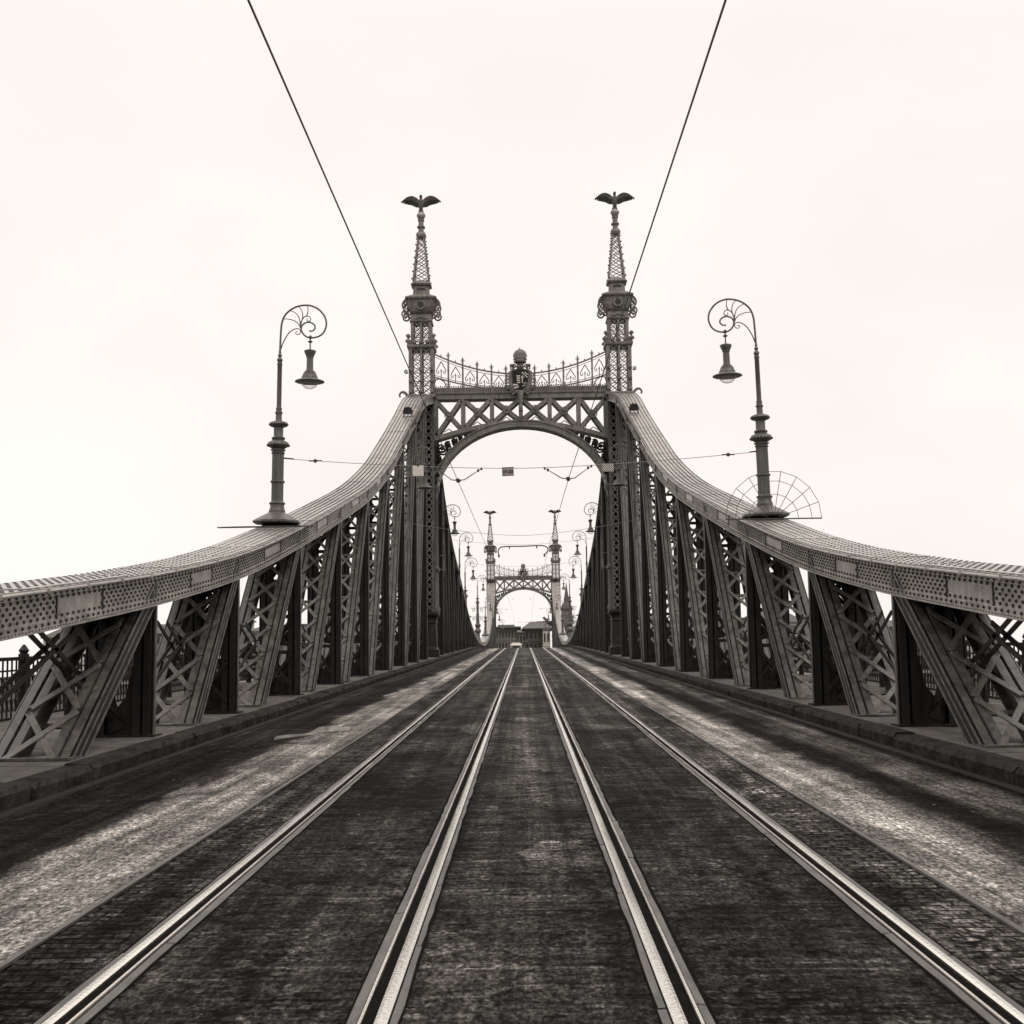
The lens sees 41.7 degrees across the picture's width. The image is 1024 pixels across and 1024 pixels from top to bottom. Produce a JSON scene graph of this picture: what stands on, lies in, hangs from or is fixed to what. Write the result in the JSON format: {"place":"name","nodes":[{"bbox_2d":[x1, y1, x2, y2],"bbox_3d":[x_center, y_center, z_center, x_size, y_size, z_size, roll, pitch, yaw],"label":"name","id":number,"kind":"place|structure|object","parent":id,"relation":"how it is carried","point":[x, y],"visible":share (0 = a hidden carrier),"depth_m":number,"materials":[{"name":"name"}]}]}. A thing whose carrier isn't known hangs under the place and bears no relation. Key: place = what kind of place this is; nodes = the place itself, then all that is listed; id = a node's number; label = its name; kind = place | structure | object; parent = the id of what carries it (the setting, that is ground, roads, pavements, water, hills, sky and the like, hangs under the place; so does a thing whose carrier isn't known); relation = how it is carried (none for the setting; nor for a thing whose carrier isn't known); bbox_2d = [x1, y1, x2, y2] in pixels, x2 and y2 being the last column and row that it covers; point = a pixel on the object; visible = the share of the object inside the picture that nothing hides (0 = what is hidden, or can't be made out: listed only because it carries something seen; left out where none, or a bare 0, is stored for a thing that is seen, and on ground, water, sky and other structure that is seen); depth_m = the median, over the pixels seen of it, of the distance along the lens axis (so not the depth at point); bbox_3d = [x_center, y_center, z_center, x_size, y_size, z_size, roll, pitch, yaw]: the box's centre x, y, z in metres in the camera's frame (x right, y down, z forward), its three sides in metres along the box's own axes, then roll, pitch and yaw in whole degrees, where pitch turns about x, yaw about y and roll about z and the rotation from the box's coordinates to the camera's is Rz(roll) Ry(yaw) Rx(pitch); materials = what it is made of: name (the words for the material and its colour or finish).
{"place":"outdoors","nodes":[
{"label":"outdoors","id":0,"kind":"place"},
{"bbox_2d":[177,608,256,680],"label":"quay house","id":1,"kind":"structure","parent":0,"point":[254,621],"depth_m":403.33,"materials":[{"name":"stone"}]},
{"bbox_2d":[0,647,471,782],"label":"pavement","id":2,"kind":"structure","parent":0,"point":[11,770],"depth_m":19.98,"materials":[{"name":"grey concrete"}]},
{"bbox_2d":[0,640,408,721],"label":"footway railing","id":3,"kind":"object","parent":2,"relation":"on","point":[23,657],"visible":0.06,"depth_m":25.35,"materials":[{"name":"metal"}]},
{"bbox_2d":[0,395,433,761],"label":"bridge truss","id":4,"kind":"object","parent":2,"relation":"on","point":[108,620],"visible":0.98,"depth_m":25.88,"materials":[{"name":"metal"}]},
{"bbox_2d":[217,526,313,527],"bbox_3d":[-5.950,0.343,31.869,2.332,0.128,1.158,-1,-7,0],"label":"climb guard","id":5,"kind":"object","parent":4,"relation":"attached to","point":[261,526],"visible":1,"depth_m":32.11,"materials":[{"name":"metal"}]},
{"bbox_2d":[253,304,326,524],"bbox_3d":[-5.514,-2.475,33.568,1.734,5.566,1.109,0,-7,1],"label":"street lamp","id":6,"kind":"object","parent":4,"relation":"on","point":[278,445],"visible":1,"depth_m":33.37,"materials":[{"name":"metal"}]},
{"bbox_2d":[284,451,756,482],"bbox_3d":[0.240,-1.096,33.352,11.961,0.707,0.294,-1,-7,0],"label":"span wire","id":7,"kind":"object","parent":6,"relation":"attached to","point":[547,469],"visible":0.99,"depth_m":33.34,"materials":[{"name":"metal"}]},
{"bbox_2d":[247,0,515,633],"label":"overhead wire","id":8,"kind":"object","parent":7,"relation":"hanging from","point":[272,55],"visible":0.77,"depth_m":11.26,"materials":[{"name":"metal"}]},
{"bbox_2d":[413,464,423,475],"bbox_3d":[-2.328,-1.034,33.319,0.270,0.285,0.040,-2,-7,0],"label":"hanging plate","id":9,"kind":"object","parent":7,"relation":"hanging from","point":[418,469],"visible":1,"depth_m":33.32,"materials":[{"name":"white metal"}]},
{"bbox_2d":[502,467,513,475],"bbox_3d":[-0.102,-1.001,33.293,0.302,0.220,0.018,-3,-7,0],"label":"hanging plate","id":10,"kind":"object","parent":7,"relation":"hanging from","point":[507,471],"visible":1,"depth_m":33.29,"materials":[{"name":"grey metal"}]},
{"bbox_2d":[602,463,613,470],"bbox_3d":[2.378,-1.104,33.284,0.290,0.200,0.014,0,-7,1],"label":"hanging plate","id":11,"kind":"object","parent":7,"relation":"hanging from","point":[607,466],"visible":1,"depth_m":33.28,"materials":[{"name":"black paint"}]},
{"bbox_2d":[529,0,726,641],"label":"overhead wire","id":12,"kind":"object","parent":7,"relation":"hanging from","point":[707,55],"visible":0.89,"depth_m":11.39,"materials":[{"name":"metal"}]},
{"bbox_2d":[498,545,548,557],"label":"wire spreader","id":13,"kind":"object","parent":12,"relation":"hanging from","point":[524,546],"visible":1,"depth_m":78.26,"materials":[{"name":"metal"}]},
{"bbox_2d":[403,407,412,416],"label":"floodlight","id":14,"kind":"object","parent":4,"relation":"on","point":[407,410],"visible":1,"depth_m":69.53,"materials":[{"name":"metal"}]},
{"bbox_2d":[405,447,433,541],"bbox_3d":[-4.440,-0.841,64.076,1.476,4.588,0.741,-1,-7,0],"label":"street lamp","id":15,"kind":"object","parent":4,"relation":"attached to","point":[425,484],"visible":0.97,"depth_m":64.06,"materials":[{"name":"metal"}]},
{"bbox_2d":[406,518,640,535],"bbox_3d":[0.481,0.724,61.330,10.803,0.714,0.016,-1,-7,0],"label":"span wire","id":16,"kind":"object","parent":4,"relation":"attached to","point":[523,535],"visible":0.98,"depth_m":61.30,"materials":[{"name":"metal"}]},
{"bbox_2d":[437,443,494,654],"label":"bridge truss","id":17,"kind":"object","parent":2,"relation":"on","point":[455,630],"visible":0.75,"depth_m":105.22,"materials":[{"name":"metal"}]},
{"bbox_2d":[440,504,460,571],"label":"street lamp","id":18,"kind":"object","parent":17,"relation":"attached to","point":[454,531],"visible":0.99,"depth_m":91.04,"materials":[{"name":"metal"}]},
{"bbox_2d":[458,532,472,586],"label":"street lamp","id":19,"kind":"object","parent":17,"relation":"attached to","point":[467,554],"visible":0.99,"depth_m":113.34,"materials":[{"name":"metal"}]},
{"bbox_2d":[464,558,477,616],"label":"street lamp","id":20,"kind":"object","parent":17,"relation":"on","point":[465,590],"visible":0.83,"depth_m":136.12,"materials":[{"name":"metal"}]},
{"bbox_2d":[472,575,485,640],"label":"street lamp","id":21,"kind":"object","parent":17,"relation":"on","point":[477,626],"visible":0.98,"depth_m":174.57,"materials":[{"name":"metal"}]},
{"bbox_2d":[482,596,492,634],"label":"street lamp","id":22,"kind":"object","parent":17,"relation":"on","point":[485,621],"visible":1,"depth_m":207.39,"materials":[{"name":"metal"}]},
{"bbox_2d":[492,604,498,628],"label":"street lamp","id":23,"kind":"object","parent":17,"relation":"attached to","point":[495,613],"visible":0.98,"depth_m":230.49,"materials":[{"name":"metal"}]},
{"bbox_2d":[449,537,595,544],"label":"span wire","id":24,"kind":"object","parent":17,"relation":"attached to","point":[529,544],"visible":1,"depth_m":98.39,"materials":[{"name":"metal"}]},
{"bbox_2d":[399,208,642,656],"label":"bridge portal","id":25,"kind":"object","parent":2,"relation":"on","point":[421,302],"visible":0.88,"depth_m":85.38,"materials":[{"name":"metal"}]},
{"bbox_2d":[401,195,440,211],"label":"bird statue","id":26,"kind":"object","parent":25,"relation":"on","point":[420,203],"visible":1,"depth_m":87.51,"materials":[{"name":"black metal"}]},
{"bbox_2d":[594,191,633,208],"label":"bird statue","id":27,"kind":"object","parent":25,"relation":"on","point":[614,200],"visible":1,"depth_m":87.41,"materials":[{"name":"black metal"}]},
{"bbox_2d":[483,515,562,647],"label":"bridge portal","id":28,"kind":"object","parent":2,"relation":"on","point":[522,575],"visible":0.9,"depth_m":259.23,"materials":[{"name":"paint"}]},
{"bbox_2d":[483,511,496,515],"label":"bird statue","id":29,"kind":"object","parent":28,"relation":"on","point":[489,512],"visible":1,"depth_m":261.31,"materials":[{"name":"black metal"}]},
{"bbox_2d":[548,509,560,514],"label":"bird statue","id":30,"kind":"object","parent":28,"relation":"on","point":[554,511],"visible":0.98,"depth_m":261.22,"materials":[{"name":"black metal"}]},
{"bbox_2d":[249,624,306,680],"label":"quay house","id":31,"kind":"structure","parent":0,"point":[255,630],"depth_m":402.63,"materials":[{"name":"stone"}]},
{"bbox_2d":[274,724,362,739],"bbox_3d":[-3.303,3.670,22.470,0.266,0.155,2.457,-4,-8,29],"label":"paper scrap","id":32,"kind":"object","parent":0,"point":[330,729],"visible":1,"depth_m":22.92,"materials":[{"name":"white paper"}]},
{"bbox_2d":[496,625,520,647],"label":"riverside house","id":33,"kind":"structure","parent":0,"point":[507,634],"depth_m":428.28,"materials":[{"name":"stone"}]},
{"bbox_2d":[0,667,1021,717],"bbox_3d":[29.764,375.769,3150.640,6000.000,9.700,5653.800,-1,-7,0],"label":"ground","id":34,"kind":"structure","parent":0,"point":[180,692],"depth_m":343.74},
{"bbox_2d":[566,613,576,634],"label":"broadleaf tree","id":35,"kind":"object","parent":34,"relation":"on","point":[573,620],"visible":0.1,"depth_m":397.96,"materials":[{"name":"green plant"}]},
{"bbox_2d":[0,647,1023,1023],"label":"road","id":36,"kind":"structure","parent":0,"point":[528,925],"depth_m":9.53,"materials":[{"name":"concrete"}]},
{"bbox_2d":[0,648,481,818],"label":"gutter","id":37,"kind":"object","parent":36,"relation":"on","point":[27,805],"visible":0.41,"depth_m":17.59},
{"bbox_2d":[0,647,484,811],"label":"kerb","id":38,"kind":"structure","parent":36,"relation":"on","point":[20,791],"depth_m":18.12,"materials":[{"name":"stone"}]},
{"bbox_2d":[0,648,499,970],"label":"edge strip","id":39,"kind":"object","parent":36,"relation":"on","point":[51,934],"visible":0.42,"depth_m":9.68,"materials":[{"name":"concrete"}]},
{"bbox_2d":[32,648,506,1023],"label":"tram rail","id":40,"kind":"object","parent":36,"relation":"on","point":[92,997],"visible":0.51,"depth_m":8.12,"materials":[{"name":"metal"}]},
{"bbox_2d":[343,648,518,1023],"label":"tram rail","id":41,"kind":"object","parent":36,"relation":"on","point":[430,871],"visible":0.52,"depth_m":8.02,"materials":[{"name":"metal"}]},
{"bbox_2d":[510,642,521,647],"bbox_3d":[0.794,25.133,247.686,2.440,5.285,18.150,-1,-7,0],"label":"car","id":42,"kind":"object","parent":36,"relation":"on","point":[516,645],"visible":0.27,"depth_m":239.09,"materials":[{"name":"paint"}]},
{"bbox_2d":[530,648,718,1023],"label":"tram rail","id":43,"kind":"object","parent":36,"relation":"on","point":[661,946],"visible":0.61,"depth_m":7.93,"materials":[{"name":"metal"}]},
{"bbox_2d":[543,648,1023,1023],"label":"tram rail","id":44,"kind":"object","parent":36,"relation":"on","point":[980,996],"visible":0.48,"depth_m":7.90,"materials":[{"name":"metal"}]},
{"bbox_2d":[547,647,1023,935],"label":"edge strip","id":45,"kind":"object","parent":36,"relation":"on","point":[1015,927],"visible":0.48,"depth_m":9.93,"materials":[{"name":"concrete"}]},
{"bbox_2d":[565,645,1023,787],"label":"kerb","id":46,"kind":"structure","parent":36,"relation":"on","point":[1007,769],"depth_m":19.24,"materials":[{"name":"stone"}]},
{"bbox_2d":[570,647,1023,793],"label":"gutter","id":47,"kind":"object","parent":36,"relation":"on","point":[1012,787],"visible":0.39,"depth_m":18.65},
{"bbox_2d":[0,0,1023,676],"label":"sky","id":48,"kind":"structure","parent":0,"point":[849,173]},
{"bbox_2d":[517,630,524,647],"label":"riverside house","id":49,"kind":"structure","parent":0,"point":[520,635],"depth_m":468.05,"materials":[{"name":"stone"}]},
{"bbox_2d":[522,622,551,647],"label":"riverside house","id":50,"kind":"structure","parent":0,"point":[535,637],"depth_m":428.25,"materials":[{"name":"brick"}]},
{"bbox_2d":[536,617,551,626],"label":"roof pavilion","id":51,"kind":"structure","parent":50,"relation":"on","point":[549,623],"depth_m":437.26,"materials":[{"name":"stone"}]},
{"bbox_2d":[542,628,549,647],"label":"riverside house","id":52,"kind":"structure","parent":0,"point":[546,639],"depth_m":421.14,"materials":[{"name":"stone"}]},
{"bbox_2d":[561,583,572,625],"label":"spired tower","id":53,"kind":"structure","parent":0,"point":[565,604],"depth_m":417.81,"materials":[{"name":"stone"}]},
{"bbox_2d":[741,612,804,672],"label":"quay house","id":54,"kind":"structure","parent":0,"point":[793,620],"depth_m":402.01,"materials":[{"name":"stone"}]},
{"bbox_2d":[574,645,1023,759],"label":"pavement","id":55,"kind":"structure","parent":0,"point":[951,734],"depth_m":21.45,"materials":[{"name":"grey concrete"}]},
{"bbox_2d":[551,440,610,652],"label":"bridge truss","id":56,"kind":"object","parent":55,"relation":"on","point":[592,629],"visible":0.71,"depth_m":105.21,"materials":[{"name":"metal"}]},
{"bbox_2d":[546,609,552,632],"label":"street lamp","id":57,"kind":"object","parent":56,"relation":"attached to","point":[549,619],"visible":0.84,"depth_m":252.22,"materials":[{"name":"metal"}]},
{"bbox_2d":[555,595,566,633],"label":"street lamp","id":58,"kind":"object","parent":56,"relation":"on","point":[562,626],"visible":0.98,"depth_m":207.28,"materials":[{"name":"metal"}]},
{"bbox_2d":[560,574,576,639],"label":"street lamp","id":59,"kind":"object","parent":56,"relation":"on","point":[570,629],"visible":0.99,"depth_m":174.49,"materials":[{"name":"metal"}]},
{"bbox_2d":[569,556,582,615],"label":"street lamp","id":60,"kind":"object","parent":56,"relation":"on","point":[574,576],"visible":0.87,"depth_m":135.99,"materials":[{"name":"metal"}]},
{"bbox_2d":[572,531,588,584],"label":"street lamp","id":61,"kind":"object","parent":56,"relation":"attached to","point":[577,552],"visible":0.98,"depth_m":113.22,"materials":[{"name":"metal"}]},
{"bbox_2d":[584,502,606,569],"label":"street lamp","id":62,"kind":"object","parent":56,"relation":"attached to","point":[592,530],"visible":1,"depth_m":90.95,"materials":[{"name":"metal"}]},
{"bbox_2d":[607,392,1023,747],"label":"bridge truss","id":63,"kind":"object","parent":55,"relation":"on","point":[941,610],"visible":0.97,"depth_m":28.16,"materials":[{"name":"metal"}]},
{"bbox_2d":[609,444,640,538],"bbox_3d":[5.396,-0.987,64.001,1.476,4.588,0.741,-1,-7,0],"label":"street lamp","id":64,"kind":"object","parent":63,"relation":"attached to","point":[618,481],"visible":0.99,"depth_m":63.98,"materials":[{"name":"metal"}]},
{"bbox_2d":[629,403,638,413],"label":"floodlight","id":65,"kind":"object","parent":63,"relation":"on","point":[634,407],"visible":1,"depth_m":69.44,"materials":[{"name":"metal"}]},
{"bbox_2d":[707,298,789,518],"bbox_3d":[5.853,-2.627,33.479,1.734,5.566,1.109,-2,-7,0],"label":"street lamp","id":66,"kind":"object","parent":63,"relation":"on","point":[761,437],"visible":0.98,"depth_m":33.29,"materials":[{"name":"metal"}]},
{"bbox_2d":[725,471,821,519],"bbox_3d":[6.304,-0.401,32.435,2.333,1.163,0.079,-1,-7,0],"label":"climb guard","id":67,"kind":"object","parent":63,"relation":"attached to","point":[770,502],"visible":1,"depth_m":32.41,"materials":[{"name":"metal"}]},
{"bbox_2d":[639,631,1023,702],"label":"footway railing","id":68,"kind":"object","parent":55,"relation":"on","point":[984,692],"visible":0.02,"depth_m":29.36,"materials":[{"name":"metal"}]},
{"bbox_2d":[865,620,929,670],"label":"quay house","id":69,"kind":"structure","parent":0,"point":[889,624],"depth_m":402.76,"materials":[{"name":"stone"}]},
{"bbox_2d":[965,637,974,657],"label":"quay house","id":70,"kind":"structure","parent":0,"point":[968,649],"depth_m":401.43,"materials":[{"name":"stone"}]}
]}

